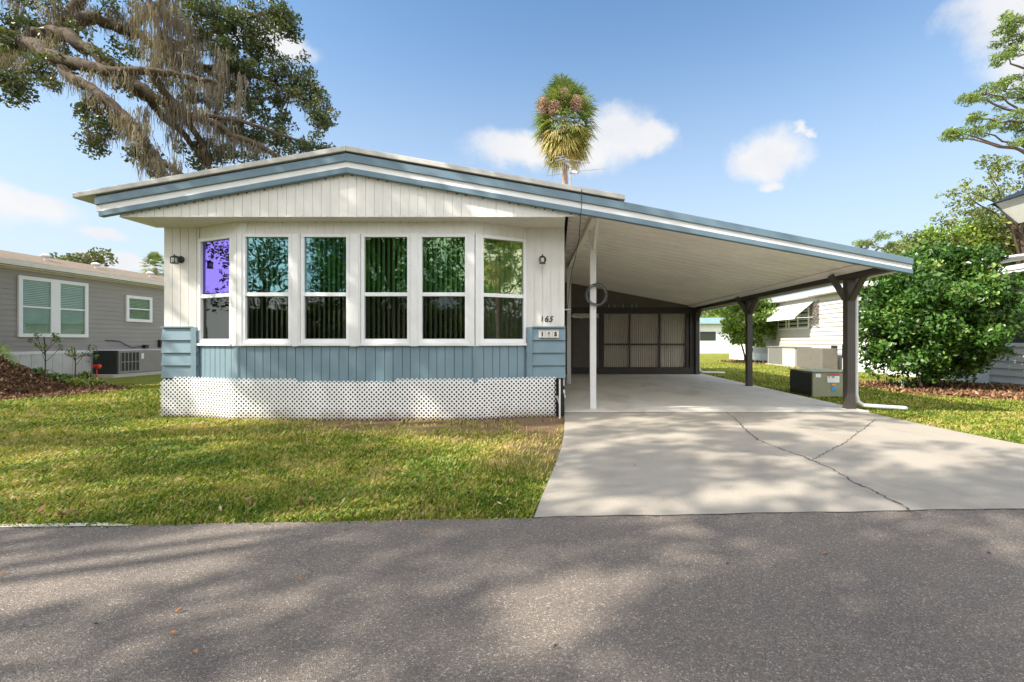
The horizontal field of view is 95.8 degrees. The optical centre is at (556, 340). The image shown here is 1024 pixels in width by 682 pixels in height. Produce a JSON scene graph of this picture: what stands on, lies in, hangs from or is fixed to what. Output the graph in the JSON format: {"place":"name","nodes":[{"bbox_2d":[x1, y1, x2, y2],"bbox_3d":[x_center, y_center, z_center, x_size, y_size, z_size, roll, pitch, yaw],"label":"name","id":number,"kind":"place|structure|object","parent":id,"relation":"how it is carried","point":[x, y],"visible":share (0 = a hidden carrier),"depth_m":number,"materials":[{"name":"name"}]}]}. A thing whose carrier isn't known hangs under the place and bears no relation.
{"place":"outdoors","nodes":[
{"label":"outdoors","id":0,"kind":"place"},
{"bbox_2d":[0,509,1023,681],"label":"road","id":1,"kind":"structure","parent":0,"point":[911,596],"depth_m":2.20,"materials":[{"name":"grey asphalt"}]},
{"bbox_2d":[0,523,131,526],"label":"concrete edge","id":2,"kind":"object","parent":1,"relation":"on","point":[60,524],"visible":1,"depth_m":3.08,"materials":[{"name":"grey concrete"}]},
{"bbox_2d":[532,508,1023,517],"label":"road joint","id":3,"kind":"object","parent":1,"relation":"on","point":[790,512],"visible":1,"depth_m":3.31,"materials":[{"name":"grey concrete"}]},
{"bbox_2d":[0,353,1023,528],"bbox_3d":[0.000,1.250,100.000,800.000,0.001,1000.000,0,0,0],"label":"ground","id":4,"kind":"structure","parent":0,"point":[535,424],"depth_m":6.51,"materials":[{"name":"green plant"}]},
{"bbox_2d":[27,332,62,369],"bbox_3d":[-14.919,0.487,13.472,0.688,1.527,0.600,0,0,-26],"label":"sapling","id":5,"kind":"object","parent":4,"relation":"on","point":[54,337],"visible":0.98,"depth_m":13.44,"materials":[{"name":"green plant"}]},
{"bbox_2d":[0,356,130,399],"bbox_3d":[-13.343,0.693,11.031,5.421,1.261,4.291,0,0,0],"label":"mulch","id":6,"kind":"object","parent":4,"relation":"on","point":[67,389],"visible":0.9,"depth_m":10.88,"materials":[{"name":"brown wood"}]},
{"bbox_2d":[0,344,24,368],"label":"split leaf plant","id":7,"kind":"object","parent":6,"relation":"on","point":[4,353],"visible":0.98,"depth_m":11.16,"materials":[{"name":"green plant"}]},
{"bbox_2d":[25,367,53,374],"bbox_3d":[-12.829,0.738,11.349,0.681,0.210,0.700,0,0,-44],"label":"strap leaf plant","id":8,"kind":"object","parent":6,"relation":"on","point":[39,370],"visible":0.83,"depth_m":11.41,"materials":[{"name":"green plant"}]},
{"bbox_2d":[45,372,70,380],"bbox_3d":[-12.740,0.912,11.715,0.746,0.220,0.792,0,0,0],"label":"strap leaf plant","id":9,"kind":"object","parent":6,"relation":"on","point":[55,375],"visible":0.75,"depth_m":11.65,"materials":[{"name":"green plant"}]},
{"bbox_2d":[65,377,95,386],"bbox_3d":[-12.844,1.105,12.393,0.899,0.290,0.780,0,0,-18],"label":"strap leaf plant","id":10,"kind":"object","parent":6,"relation":"on","point":[76,381],"visible":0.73,"depth_m":12.26,"materials":[{"name":"green plant"}]},
{"bbox_2d":[85,377,113,385],"bbox_3d":[-12.688,1.121,12.629,0.760,0.258,0.896,0,0,0],"label":"strap leaf plant","id":11,"kind":"object","parent":6,"relation":"on","point":[90,381],"visible":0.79,"depth_m":12.62,"materials":[{"name":"green plant"}]},
{"bbox_2d":[62,373,74,381],"bbox_3d":[-14.758,1.111,13.803,0.812,0.278,0.760,0,0,-15],"label":"strap leaf plant","id":12,"kind":"object","parent":4,"relation":"on","point":[68,376],"visible":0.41,"depth_m":13.78,"materials":[{"name":"green plant"}]},
{"bbox_2d":[64,344,98,377],"bbox_3d":[-14.431,0.667,13.996,0.629,1.166,0.705,0,0,35],"label":"sapling","id":13,"kind":"object","parent":4,"relation":"on","point":[73,354],"visible":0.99,"depth_m":13.87,"materials":[{"name":"green plant"}]},
{"bbox_2d":[0,250,163,377],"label":"neighbour house","id":14,"kind":"structure","parent":4,"relation":"on","point":[79,307],"depth_m":15.38,"materials":[{"name":"grey"}]},
{"bbox_2d":[17,275,88,337],"bbox_3d":[-16.084,-1.045,14.775,0.057,1.850,2.050,0,0,0],"label":"window","id":15,"kind":"structure","parent":14,"relation":"in","point":[68,322],"depth_m":14.68,"materials":[{"name":"glass"}]},
{"bbox_2d":[105,340,161,347],"bbox_3d":[-16.040,0.110,17.600,0.120,0.320,2.401,0,0,0],"label":"wall conduit","id":16,"kind":"object","parent":14,"relation":"attached to","point":[159,344],"depth_m":17.90,"materials":[{"name":"black metal"}]},
{"bbox_2d":[125,295,152,322],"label":"window","id":17,"kind":"structure","parent":14,"relation":"in","point":[136,314],"depth_m":17.74,"materials":[{"name":"plastic"}]},
{"bbox_2d":[50,247,118,266],"bbox_3d":[-28.799,-2.175,27.493,3.760,7.111,5.622,0,0,-37],"label":"background tree","id":18,"kind":"object","parent":4,"relation":"on","point":[86,258],"visible":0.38,"depth_m":27.88,"materials":[{"name":"green plant"}]},
{"bbox_2d":[73,371,101,378],"bbox_3d":[-15.646,1.119,15.285,0.854,0.262,0.839,0,0,44],"label":"strap leaf plant","id":19,"kind":"object","parent":4,"relation":"on","point":[86,375],"visible":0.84,"depth_m":15.21,"materials":[{"name":"green plant"}]},
{"bbox_2d":[93,364,101,376],"bbox_3d":[-14.471,0.985,14.488,0.232,0.530,0.203,0,0,0],"label":"red flower","id":20,"kind":"object","parent":4,"relation":"on","point":[99,366],"visible":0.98,"depth_m":14.49,"materials":[{"name":"red plant"}]},
{"bbox_2d":[92,371,161,377],"bbox_3d":[-15.525,1.210,17.300,1.050,0.120,3.400,0,0,0],"label":"equipment pad","id":21,"kind":"object","parent":4,"relation":"on","point":[126,374],"visible":0.36,"depth_m":16.08,"materials":[{"name":"concrete"}]},
{"bbox_2d":[93,350,163,373],"bbox_3d":[-15.584,0.740,17.240,0.832,0.820,2.720,0,0,0],"label":"air conditioner","id":22,"kind":"object","parent":21,"relation":"on","point":[122,362],"visible":0.85,"depth_m":16.32,"materials":[{"name":"grey metal"}]},
{"bbox_2d":[139,251,163,276],"bbox_3d":[-26.589,-2.328,30.526,1.863,7.358,1.775,0,0,0],"label":"fan palm","id":23,"kind":"object","parent":4,"relation":"on","point":[153,256],"visible":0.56,"depth_m":30.27,"materials":[{"name":"green plant"}]},
{"bbox_2d":[0,0,340,180],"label":"live oak","id":24,"kind":"object","parent":4,"relation":"on","point":[37,40],"visible":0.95,"depth_m":10.50,"materials":[{"name":"green plant"}]},
{"bbox_2d":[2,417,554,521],"bbox_3d":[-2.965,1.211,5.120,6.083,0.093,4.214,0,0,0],"label":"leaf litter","id":25,"kind":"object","parent":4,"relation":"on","point":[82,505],"visible":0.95,"depth_m":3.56,"materials":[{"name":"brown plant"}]},
{"bbox_2d":[72,146,624,419],"bbox_3d":[-3.130,-0.836,13.615,8.320,4.212,13.370,0,0,0],"label":"mobile home","id":26,"kind":"object","parent":4,"relation":"on","point":[345,283],"visible":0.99,"depth_m":7.30,"materials":[{"name":"white paint"}]},
{"bbox_2d":[170,254,184,263],"bbox_3d":[-6.267,-1.344,7.593,0.120,0.155,0.191,0,0,0],"label":"wall lantern","id":27,"kind":"object","parent":26,"relation":"attached to","point":[174,259],"depth_m":7.55,"materials":[{"name":"black metal"}]},
{"bbox_2d":[196,235,230,345],"bbox_3d":[-5.571,-0.810,7.532,0.884,1.771,0.110,0,0,23],"label":"window","id":28,"kind":"structure","parent":26,"relation":"in","point":[214,253],"depth_m":7.56,"materials":[{"name":"glass"}]},
{"bbox_2d":[239,234,291,345],"bbox_3d":[-4.588,-0.811,7.350,0.821,1.771,0.186,0,0,0],"label":"window","id":29,"kind":"structure","parent":26,"relation":"in","point":[266,316],"depth_m":7.33,"materials":[{"name":"plastic"}]},
{"bbox_2d":[298,234,349,345],"bbox_3d":[-3.669,-0.811,7.349,0.811,1.771,0.185,0,0,0],"label":"window","id":30,"kind":"structure","parent":26,"relation":"in","point":[324,315],"depth_m":7.33,"materials":[{"name":"glass"}]},
{"bbox_2d":[359,234,410,345],"bbox_3d":[-2.708,-0.811,7.349,0.821,1.771,0.185,0,0,0],"label":"window","id":31,"kind":"structure","parent":26,"relation":"in","point":[385,316],"depth_m":7.33,"materials":[{"name":"plastic"}]},
{"bbox_2d":[417,234,468,345],"bbox_3d":[-1.794,-0.811,7.350,0.821,1.771,0.186,0,0,0],"label":"window","id":32,"kind":"structure","parent":26,"relation":"in","point":[443,316],"depth_m":7.33,"materials":[{"name":"glass"}]},
{"bbox_2d":[480,234,526,345],"bbox_3d":[-0.886,-0.810,7.555,0.822,1.771,0.186,0,0,-26],"label":"window","id":33,"kind":"structure","parent":26,"relation":"in","point":[503,259],"depth_m":7.57,"materials":[{"name":"glass"}]},
{"bbox_2d":[539,254,545,263],"bbox_3d":[-0.235,-1.344,7.593,0.120,0.155,0.191,0,0,0],"label":"wall lantern","id":34,"kind":"object","parent":26,"relation":"attached to","point":[542,259],"depth_m":7.52,"materials":[{"name":"black metal"}]},
{"bbox_2d":[539,330,558,337],"bbox_3d":[-0.135,-0.117,7.636,0.334,0.127,0.028,0,0,0],"label":"number plate","id":35,"kind":"object","parent":26,"relation":"attached to","point":[548,333],"visible":1,"depth_m":7.63,"materials":[{"name":"white metal"}]},
{"bbox_2d":[548,156,600,184],"bbox_3d":[0.485,-3.518,11.803,1.487,2.636,0.614,0,0,0],"label":"tv aerial","id":36,"kind":"object","parent":26,"relation":"attached to","point":[565,160],"visible":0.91,"depth_m":11.96,"materials":[{"name":"grey metal"}]},
{"bbox_2d":[567,189,581,308],"bbox_3d":[0.286,-1.407,7.964,0.031,1.748,2.088,0,0,-4],"label":"aerial cable","id":37,"kind":"object","parent":26,"relation":"hanging from","point":[577,245],"visible":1,"depth_m":7.29,"materials":[{"name":"black rubber"}]},
{"bbox_2d":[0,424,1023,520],"bbox_3d":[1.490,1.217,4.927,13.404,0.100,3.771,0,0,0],"label":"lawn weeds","id":38,"kind":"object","parent":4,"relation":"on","point":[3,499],"visible":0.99,"depth_m":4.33,"materials":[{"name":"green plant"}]},
{"bbox_2d":[529,73,601,183],"bbox_3d":[0.419,-5.692,21.982,3.642,14.085,3.638,0,0,0],"label":"fan palm","id":39,"kind":"object","parent":4,"relation":"on","point":[562,97],"visible":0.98,"depth_m":21.34,"materials":[{"name":"green plant"}]},
{"bbox_2d":[700,310,720,317],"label":"background tree","id":40,"kind":"object","parent":4,"relation":"on","point":[707,314],"visible":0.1,"depth_m":54.58,"materials":[{"name":"green plant"}]},
{"bbox_2d":[700,318,729,352],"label":"distant house","id":41,"kind":"structure","parent":4,"relation":"on","point":[712,340],"depth_m":47.00,"materials":[{"name":"white paint"}]},
{"bbox_2d":[700,332,715,340],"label":"window","id":42,"kind":"structure","parent":41,"relation":"in","point":[704,336],"depth_m":46.97,"materials":[{"name":"grey glass"}]},
{"bbox_2d":[564,374,868,411],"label":"carport slab","id":43,"kind":"structure","parent":4,"relation":"on","point":[661,393],"depth_m":9.96,"materials":[{"name":"concrete"}]},
{"bbox_2d":[564,282,695,373],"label":"screened shed","id":44,"kind":"structure","parent":43,"relation":"on","point":[635,334],"depth_m":16.68,"materials":[{"name":"brown metal"}]},
{"bbox_2d":[573,318,598,366],"bbox_3d":[1.053,0.148,16.687,0.949,1.963,0.026,0,0,0],"label":"screen door","id":45,"kind":"structure","parent":44,"relation":"in","point":[581,327],"depth_m":16.68,"materials":[{"name":"brown metal"}]},
{"bbox_2d":[564,202,913,409],"bbox_3d":[3.254,-0.475,13.477,6.108,3.427,13.045,0,0,0],"label":"carport","id":46,"kind":"object","parent":43,"relation":"on","point":[700,264],"visible":0.88,"depth_m":8.63,"materials":[{"name":"white metal"}]},
{"bbox_2d":[584,283,607,305],"bbox_3d":[0.687,-0.813,8.101,0.415,0.401,0.051,0,0,0],"label":"cable coil","id":47,"kind":"object","parent":46,"relation":"hanging from","point":[589,287],"visible":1,"depth_m":8.09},
{"bbox_2d":[712,359,767,363],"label":"mulch","id":48,"kind":"object","parent":4,"relation":"on","point":[743,361],"visible":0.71,"depth_m":26.70,"materials":[{"name":"brown wood"}]},
{"bbox_2d":[711,298,779,359],"bbox_3d":[11.015,-0.826,26.569,3.982,4.307,3.892,0,0,39],"label":"leafy bush","id":49,"kind":"object","parent":4,"relation":"on","point":[733,325],"visible":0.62,"depth_m":25.81,"materials":[{"name":"green leaf"},{"name":"bark"}]},
{"bbox_2d":[766,346,811,366],"bbox_3d":[11.725,0.765,23.400,0.950,0.970,3.000,0,0,0],"label":"air conditioner","id":50,"kind":"object","parent":4,"relation":"on","point":[786,356],"visible":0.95,"depth_m":23.17,"materials":[{"name":"metal"}]},
{"bbox_2d":[789,369,842,396],"bbox_3d":[6.060,0.948,10.610,0.920,0.565,1.020,0,0,0],"label":"air conditioner","id":51,"kind":"object","parent":4,"relation":"on","point":[819,382],"visible":0.88,"depth_m":10.12,"materials":[{"name":"metal"}]},
{"bbox_2d":[797,348,836,369],"bbox_3d":[11.675,0.785,20.750,0.650,0.930,2.100,0,0,0],"label":"equipment cabinet","id":52,"kind":"object","parent":4,"relation":"on","point":[818,358],"visible":0.9,"depth_m":20.08,"materials":[{"name":"beige metal"}]},
{"bbox_2d":[729,254,1023,386],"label":"white neighbour house","id":53,"kind":"structure","parent":4,"relation":"on","point":[813,319],"depth_m":21.13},
{"bbox_2d":[770,306,809,329],"bbox_3d":[12.305,-1.150,24.525,0.050,1.100,4.150,0,0,0],"label":"window","id":54,"kind":"structure","parent":53,"relation":"in","point":[808,308],"depth_m":23.51,"materials":[{"name":"plastic"}]},
{"bbox_2d":[852,230,909,250],"bbox_3d":[20.427,-2.789,29.098,3.439,8.291,1.659,0,0,0],"label":"pine tree","id":55,"kind":"object","parent":4,"relation":"on","point":[866,243],"visible":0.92,"depth_m":28.89,"materials":[{"name":"green plant"}]},
{"bbox_2d":[867,230,985,280],"bbox_3d":[24.342,-3.054,30.852,7.777,8.853,6.806,0,0,0],"label":"background tree","id":56,"kind":"object","parent":4,"relation":"on","point":[898,250],"visible":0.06,"depth_m":29.48,"materials":[{"name":"green plant"}]},
{"bbox_2d":[858,237,1023,387],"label":"camellia bush","id":57,"kind":"object","parent":4,"relation":"on","point":[945,322],"visible":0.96,"depth_m":11.13,"materials":[{"name":"green plant"}]},
{"bbox_2d":[858,379,1023,399],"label":"mulch","id":58,"kind":"object","parent":4,"relation":"on","point":[1014,391],"visible":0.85,"depth_m":11.28,"materials":[{"name":"brown wood"}]},
{"bbox_2d":[901,211,1016,265],"bbox_3d":[27.075,-3.551,30.035,8.048,9.824,6.918,0,0,0],"label":"background tree","id":59,"kind":"object","parent":4,"relation":"on","point":[972,230],"visible":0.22,"depth_m":28.59,"materials":[{"name":"green leaf"},{"name":"bark"}]},
{"bbox_2d":[930,154,1023,263],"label":"broadleaf tree","id":60,"kind":"object","parent":4,"relation":"on","point":[1018,236],"visible":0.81,"depth_m":25.95,"materials":[{"name":"green plant"}]},
{"bbox_2d":[936,10,1023,153],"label":"pine tree","id":61,"kind":"object","parent":4,"relation":"on","point":[1012,26],"visible":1,"depth_m":20.53,"materials":[{"name":"green plant"}]},
{"bbox_2d":[971,217,1023,266],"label":"background tree","id":62,"kind":"object","parent":4,"relation":"on","point":[1011,240],"visible":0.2,"depth_m":27.30,"materials":[{"name":"green plant"}]},
{"bbox_2d":[0,0,1023,317],"label":"sky","id":63,"kind":"structure","parent":0,"point":[822,120],"materials":[{"name":"blue"}]},
{"bbox_2d":[534,412,1023,517],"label":"driveway","id":64,"kind":"structure","parent":0,"point":[681,463],"depth_m":4.48,"materials":[{"name":"concrete"}]},
{"bbox_2d":[727,412,920,515],"bbox_3d":[2.602,1.216,5.607,0.288,0.001,4.801,0,0,4],"label":"driveway crack","id":65,"kind":"object","parent":64,"relation":"on","point":[834,470],"visible":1,"depth_m":4.23,"materials":[{"name":"grey concrete"}]},
{"bbox_2d":[812,419,875,459],"bbox_3d":[3.800,1.216,5.916,0.079,0.001,3.347,0,0,44],"label":"driveway crack","id":66,"kind":"object","parent":64,"relation":"on","point":[845,442],"visible":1,"depth_m":5.52,"materials":[{"name":"grey concrete"}]},
{"bbox_2d":[989,189,1023,224],"bbox_3d":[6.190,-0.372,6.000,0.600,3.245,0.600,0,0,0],"label":"roof","id":67,"kind":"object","parent":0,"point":[1012,206],"visible":1,"depth_m":6.06,"materials":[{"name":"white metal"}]}
]}

